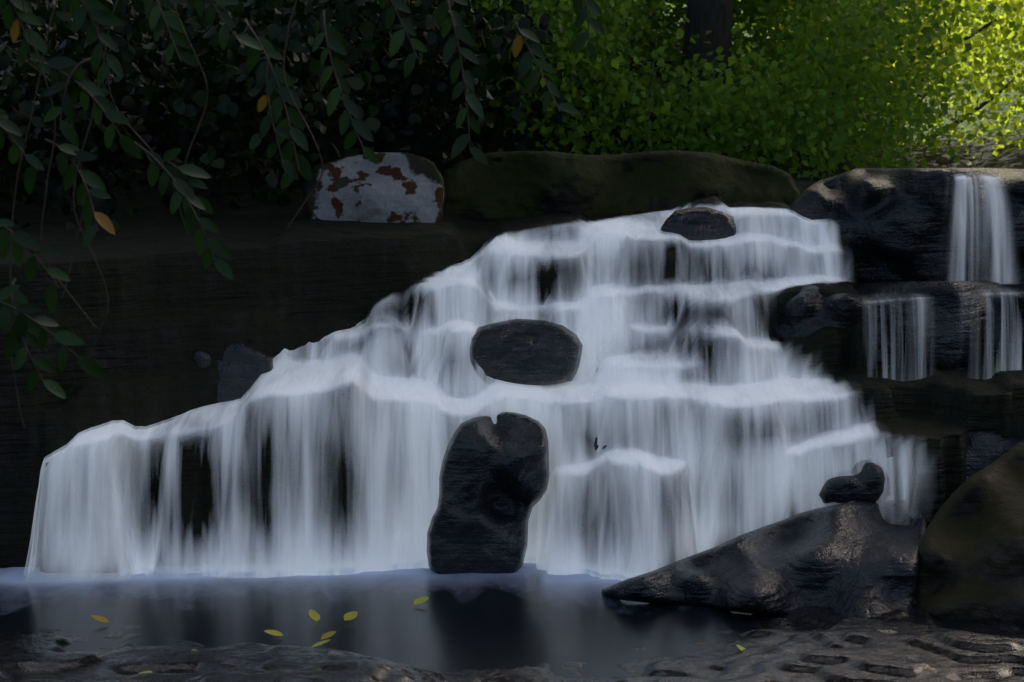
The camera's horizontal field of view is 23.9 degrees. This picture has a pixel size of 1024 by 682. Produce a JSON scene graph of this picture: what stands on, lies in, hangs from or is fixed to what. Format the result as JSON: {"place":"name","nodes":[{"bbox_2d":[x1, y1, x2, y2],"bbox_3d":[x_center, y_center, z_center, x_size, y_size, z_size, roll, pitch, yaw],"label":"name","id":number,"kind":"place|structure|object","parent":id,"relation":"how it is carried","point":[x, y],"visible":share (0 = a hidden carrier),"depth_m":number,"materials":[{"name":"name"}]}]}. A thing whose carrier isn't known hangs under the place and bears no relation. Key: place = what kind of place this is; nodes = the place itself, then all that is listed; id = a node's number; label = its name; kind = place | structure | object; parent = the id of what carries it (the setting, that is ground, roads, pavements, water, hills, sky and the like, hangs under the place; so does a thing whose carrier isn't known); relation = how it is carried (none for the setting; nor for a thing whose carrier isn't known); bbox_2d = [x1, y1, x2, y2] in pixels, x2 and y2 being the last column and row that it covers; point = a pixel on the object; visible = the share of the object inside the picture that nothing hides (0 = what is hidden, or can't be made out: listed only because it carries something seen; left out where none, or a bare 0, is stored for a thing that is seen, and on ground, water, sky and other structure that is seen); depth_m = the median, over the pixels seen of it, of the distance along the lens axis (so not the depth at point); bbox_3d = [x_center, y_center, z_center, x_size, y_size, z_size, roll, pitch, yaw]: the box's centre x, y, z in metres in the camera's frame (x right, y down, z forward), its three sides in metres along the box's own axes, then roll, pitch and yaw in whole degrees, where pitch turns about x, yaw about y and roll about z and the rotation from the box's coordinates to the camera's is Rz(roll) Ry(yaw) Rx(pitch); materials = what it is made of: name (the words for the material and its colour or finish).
{"place":"outdoors","nodes":[
{"label":"outdoors","id":0,"kind":"place"},
{"bbox_2d":[0,0,653,427],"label":"hanging foliage","id":1,"kind":"object","parent":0,"point":[101,13],"depth_m":9.64,"materials":[{"name":"green plant"}]},
{"bbox_2d":[0,0,1023,572],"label":"terrain rock ledges","id":2,"kind":"object","parent":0,"point":[300,282],"visible":0.23,"depth_m":14.70,"materials":[{"name":"grey stone"}]},
{"bbox_2d":[193,342,272,402],"bbox_3d":[-1.940,0.208,14.945,0.952,0.403,0.328,0,8,0],"label":"rock","id":3,"kind":"object","parent":2,"relation":"on","point":[242,367],"visible":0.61,"depth_m":14.83,"materials":[{"name":"grey stone"}]},
{"bbox_2d":[0,0,583,230],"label":"foliage","id":4,"kind":"object","parent":2,"relation":"on","point":[384,100],"visible":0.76,"depth_m":16.77,"materials":[{"name":"green plant"}]},
{"bbox_2d":[302,152,444,222],"bbox_3d":[-0.943,-0.961,16.471,0.966,0.628,0.418,0,8,0],"label":"lichen rock","id":5,"kind":"object","parent":2,"relation":"on","point":[398,187],"visible":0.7,"depth_m":16.35,"materials":[{"name":"grey stone"}]},
{"bbox_2d":[28,205,908,580],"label":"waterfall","id":6,"kind":"structure","parent":2,"relation":"on","point":[640,385],"depth_m":14.35,"materials":[{"name":"white liquid"}]},
{"bbox_2d":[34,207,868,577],"bbox_3d":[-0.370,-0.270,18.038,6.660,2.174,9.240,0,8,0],"label":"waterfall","id":7,"kind":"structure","parent":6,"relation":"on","point":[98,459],"depth_m":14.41,"materials":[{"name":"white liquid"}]},
{"bbox_2d":[470,319,582,385],"bbox_3d":[0.081,0.101,15.001,0.723,0.439,0.425,0,8,0],"label":"boulder","id":8,"kind":"object","parent":2,"relation":"on","point":[531,352],"visible":0.92,"depth_m":14.83,"materials":[{"name":"grey stone"}]},
{"bbox_2d":[587,433,626,459],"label":"veiled rock","id":9,"kind":"object","parent":2,"relation":"on","point":[608,444],"visible":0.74,"depth_m":14.49,"materials":[{"name":"grey stone"}]},
{"bbox_2d":[442,150,799,221],"bbox_3d":[0.744,-0.992,16.977,2.582,0.680,0.760,1,8,4],"label":"boulder","id":10,"kind":"object","parent":2,"relation":"on","point":[514,184],"visible":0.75,"depth_m":16.82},
{"bbox_2d":[660,207,738,244],"bbox_3d":[1.244,-0.735,15.950,0.546,0.280,0.292,0,8,0],"label":"rock","id":11,"kind":"object","parent":2,"relation":"on","point":[698,224],"visible":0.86,"depth_m":15.88,"materials":[{"name":"grey stone"}]},
{"bbox_2d":[773,280,1023,369],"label":"ledge rock","id":12,"kind":"object","parent":2,"relation":"on","point":[948,325],"visible":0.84,"depth_m":15.28,"materials":[{"name":"grey stone"}]},
{"bbox_2d":[788,168,1023,282],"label":"top rock","id":13,"kind":"object","parent":2,"relation":"on","point":[895,224],"visible":0.83,"depth_m":16.09,"materials":[{"name":"grey stone"}]},
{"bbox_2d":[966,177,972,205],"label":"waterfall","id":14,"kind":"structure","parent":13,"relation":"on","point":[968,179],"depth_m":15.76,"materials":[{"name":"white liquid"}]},
{"bbox_2d":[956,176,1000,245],"bbox_3d":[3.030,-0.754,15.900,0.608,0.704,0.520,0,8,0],"label":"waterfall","id":15,"kind":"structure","parent":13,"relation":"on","point":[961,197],"depth_m":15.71,"materials":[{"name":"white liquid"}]},
{"bbox_2d":[966,431,1023,480],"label":"rock","id":16,"kind":"object","parent":2,"relation":"on","point":[984,449],"visible":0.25,"depth_m":14.39,"materials":[{"name":"grey stone"}]},
{"bbox_2d":[0,597,1023,681],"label":"rock bed","id":17,"kind":"object","parent":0,"point":[916,643],"visible":0.48,"depth_m":11.94,"materials":[{"name":"grey stone"}]},
{"bbox_2d":[0,561,1023,678],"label":"water pool","id":18,"kind":"structure","parent":17,"relation":"on","point":[529,614],"depth_m":13.10,"materials":[{"name":"black"}]},
{"bbox_2d":[90,597,744,673],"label":"yellow fallen leaves","id":19,"kind":"object","parent":18,"relation":"on","point":[314,615],"visible":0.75,"depth_m":12.93,"materials":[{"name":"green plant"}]},
{"bbox_2d":[427,411,549,573],"bbox_3d":[-0.140,0.947,14.287,0.723,1.006,0.695,0,8,0],"label":"rock","id":20,"kind":"object","parent":18,"relation":"in","point":[493,481],"visible":0.96,"depth_m":14.03,"materials":[{"name":"black stone"}]},
{"bbox_2d":[602,500,926,619],"bbox_3d":[1.654,1.274,13.416,2.058,0.570,1.239,-3,9,-23],"label":"slab rock","id":21,"kind":"object","parent":17,"relation":"on","point":[855,559],"visible":0.98,"depth_m":13.29,"materials":[{"name":"grey stone"}]},
{"bbox_2d":[819,458,890,506],"bbox_3d":[2.011,0.851,14.207,0.440,0.298,0.289,0,8,0],"label":"rock","id":22,"kind":"object","parent":21,"relation":"on","point":[867,480],"visible":0.91,"depth_m":14.09,"materials":[{"name":"black stone"}]},
{"bbox_2d":[916,444,1023,626],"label":"rock","id":23,"kind":"object","parent":17,"relation":"on","point":[971,555],"visible":0.92,"depth_m":13.24,"materials":[{"name":"stone"}]},
{"bbox_2d":[490,0,1023,140],"bbox_3d":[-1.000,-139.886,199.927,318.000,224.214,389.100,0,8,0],"label":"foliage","id":24,"kind":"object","parent":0,"point":[1001,108],"depth_m":24.35,"materials":[{"name":"green plant"}]},
{"bbox_2d":[360,0,1015,182],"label":"green shrub","id":25,"kind":"object","parent":24,"relation":"on","point":[724,112],"visible":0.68,"depth_m":19.40,"materials":[{"name":"green plant"}]},
{"bbox_2d":[678,0,732,112],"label":"tree","id":26,"kind":"object","parent":24,"relation":"on","point":[715,17],"visible":0.38,"depth_m":21.15,"materials":[{"name":"plant"}]},
{"bbox_2d":[676,0,1023,164],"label":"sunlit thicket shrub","id":27,"kind":"object","parent":24,"relation":"on","point":[1001,32],"visible":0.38,"depth_m":21.93,"materials":[{"name":"green plant"}]},
{"bbox_2d":[761,16,1022,140],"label":"tree boughs","id":28,"kind":"object","parent":24,"relation":"on","point":[982,104],"visible":0.12,"depth_m":22.38,"materials":[{"name":"brown plant"}]},
{"bbox_2d":[904,2,935,81],"bbox_3d":[4.064,-8.751,27.457,5.315,12.091,4.097,0,8,2],"label":"tree","id":29,"kind":"object","parent":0,"point":[927,25],"visible":0.03,"depth_m":26.66,"materials":[{"name":"green plant"}]}
]}

